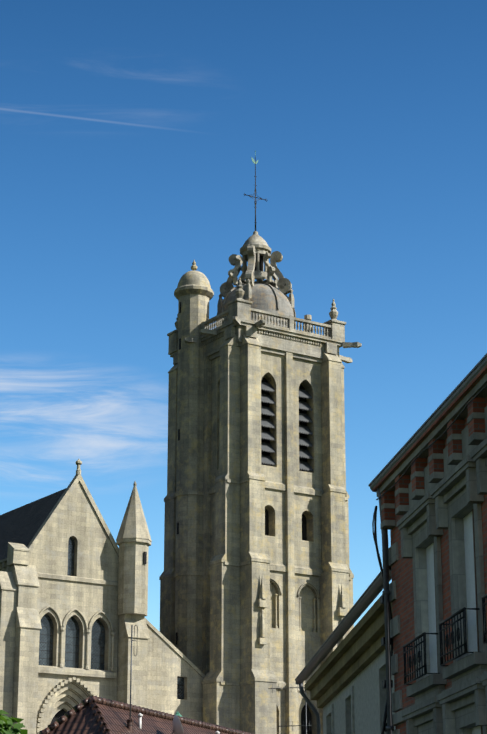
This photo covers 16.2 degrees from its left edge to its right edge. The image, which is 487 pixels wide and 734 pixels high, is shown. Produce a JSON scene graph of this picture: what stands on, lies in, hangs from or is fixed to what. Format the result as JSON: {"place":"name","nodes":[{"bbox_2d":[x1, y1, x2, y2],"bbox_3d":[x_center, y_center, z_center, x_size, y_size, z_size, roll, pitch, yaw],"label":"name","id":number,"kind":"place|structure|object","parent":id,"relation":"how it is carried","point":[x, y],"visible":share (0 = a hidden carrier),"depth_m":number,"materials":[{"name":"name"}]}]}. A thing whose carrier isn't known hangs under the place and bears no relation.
{"place":"outdoors","nodes":[
{"label":"outdoors","id":0,"kind":"place"},
{"bbox_2d":[48,704,227,733],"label":"tiled roof","id":1,"kind":"structure","parent":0,"point":[83,720],"depth_m":54.57,"materials":[{"name":"brown tile"}]},
{"bbox_2d":[39,696,253,733],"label":"ridge tiles","id":2,"kind":"object","parent":1,"relation":"on","point":[93,701],"visible":0.83,"depth_m":55.42,"materials":[{"name":"brown tile"}]},
{"bbox_2d":[127,719,133,732],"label":"chimney","id":3,"kind":"object","parent":2,"relation":"on","point":[130,724],"visible":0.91,"depth_m":54.74,"materials":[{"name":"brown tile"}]},
{"bbox_2d":[129,625,137,718],"bbox_3d":[-3.553,10.248,55.207,0.214,3.872,0.052,0,-17,-1],"label":"antenna mast","id":4,"kind":"object","parent":2,"relation":"on","point":[131,663],"visible":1,"depth_m":55.37,"materials":[{"name":"grey metal"}]},
{"bbox_2d":[137,713,219,733],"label":"roof vent pipes","id":5,"kind":"object","parent":2,"relation":"on","point":[140,715],"visible":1,"depth_m":55.90,"materials":[{"name":"white"}]},
{"bbox_2d":[268,684,310,733],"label":"yagi antenna","id":6,"kind":"object","parent":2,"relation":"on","point":[292,725],"visible":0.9,"depth_m":59.13,"materials":[{"name":"grey metal"}]},
{"bbox_2d":[0,0,486,631],"label":"sky","id":7,"kind":"structure","parent":0,"point":[131,131],"materials":[{"name":"blue"}]},
{"bbox_3d":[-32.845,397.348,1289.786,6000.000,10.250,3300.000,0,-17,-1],"label":"ground","id":8,"kind":"structure","parent":0,"visible":0},
{"bbox_2d":[0,558,12,571],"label":"nave walls","id":9,"kind":"structure","parent":8,"relation":"on","point":[4,567],"depth_m":120.83,"materials":[{"name":"grey stone"}]},
{"bbox_2d":[0,488,65,559],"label":"church roof","id":10,"kind":"structure","parent":9,"relation":"on","point":[21,524],"depth_m":126.25,"materials":[{"name":"black tile"}]},
{"bbox_2d":[0,710,27,733],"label":"tree","id":11,"kind":"object","parent":8,"relation":"on","point":[6,723],"visible":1,"depth_m":43.94,"materials":[{"name":"green plant"}]},
{"bbox_2d":[0,459,205,733],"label":"church facade","id":12,"kind":"structure","parent":8,"relation":"on","point":[65,637],"depth_m":121.06,"materials":[{"name":"stone"}]},
{"bbox_2d":[116,481,151,616],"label":"stair turret","id":13,"kind":"object","parent":12,"relation":"attached to","point":[133,541],"visible":0.98,"depth_m":123.09,"materials":[{"name":"stone"}]},
{"bbox_2d":[159,334,353,733],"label":"church tower","id":14,"kind":"structure","parent":8,"relation":"on","point":[277,590],"depth_m":130.22,"materials":[{"name":"stone"}]},
{"bbox_2d":[174,260,213,671],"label":"stair turret","id":15,"kind":"object","parent":14,"relation":"attached to","point":[193,293],"visible":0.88,"depth_m":133.40,"materials":[{"name":"beige stone"}]},
{"bbox_2d":[261,382,312,470],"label":"louvers","id":16,"kind":"object","parent":14,"relation":"on","point":[268,447],"visible":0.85,"depth_m":133.43,"materials":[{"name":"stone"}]},
{"bbox_2d":[167,277,361,364],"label":"balustrade","id":17,"kind":"object","parent":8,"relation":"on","point":[306,344],"visible":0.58,"depth_m":135.00,"materials":[{"name":"beige stone"}]},
{"bbox_2d":[217,282,295,326],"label":"dome","id":18,"kind":"structure","parent":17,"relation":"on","point":[268,297],"depth_m":137.54,"materials":[{"name":"grey stone"}]},
{"bbox_2d":[217,231,293,311],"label":"lantern cupola","id":19,"kind":"object","parent":18,"relation":"on","point":[255,251],"visible":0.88,"depth_m":140.19,"materials":[{"name":"beige stone"}]},
{"bbox_2d":[243,157,267,230],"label":"cross","id":20,"kind":"object","parent":19,"relation":"on","point":[255,197],"visible":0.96,"depth_m":142.88,"materials":[{"name":"black metal"}]},
{"bbox_2d":[305,598,394,733],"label":"grey house","id":21,"kind":"structure","parent":8,"relation":"on","point":[343,685],"depth_m":38.05,"materials":[{"name":"paint"}]},
{"bbox_2d":[295,567,391,733],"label":"roof gutter","id":22,"kind":"object","parent":21,"relation":"attached to","point":[373,590],"visible":0.77,"depth_m":37.33,"materials":[{"name":"grey metal"}]},
{"bbox_2d":[372,364,486,733],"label":"brick house","id":23,"kind":"structure","parent":8,"relation":"on","point":[434,509],"depth_m":26.05,"materials":[{"name":"brick"}]},
{"bbox_2d":[368,353,486,733],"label":"brick house gutter","id":24,"kind":"object","parent":23,"relation":"attached to","point":[453,394],"visible":0.73,"depth_m":29.15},
{"bbox_2d":[372,385,486,733],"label":"brick house cables","id":25,"kind":"object","parent":23,"relation":"attached to","point":[374,529],"visible":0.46,"depth_m":29.53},
{"bbox_2d":[403,593,486,684],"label":"brick house balconets","id":26,"kind":"object","parent":23,"relation":"on","point":[448,640],"visible":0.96,"depth_m":25.03,"materials":[{"name":"black metal"}]},
{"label":"dish bracket","id":27,"kind":"object","parent":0,"visible":0},
{"bbox_2d":[172,715,183,733],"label":"satellite dish","id":28,"kind":"object","parent":27,"relation":"attached to","point":[177,726],"visible":0.94,"depth_m":56.68,"materials":[{"name":"white metal"}]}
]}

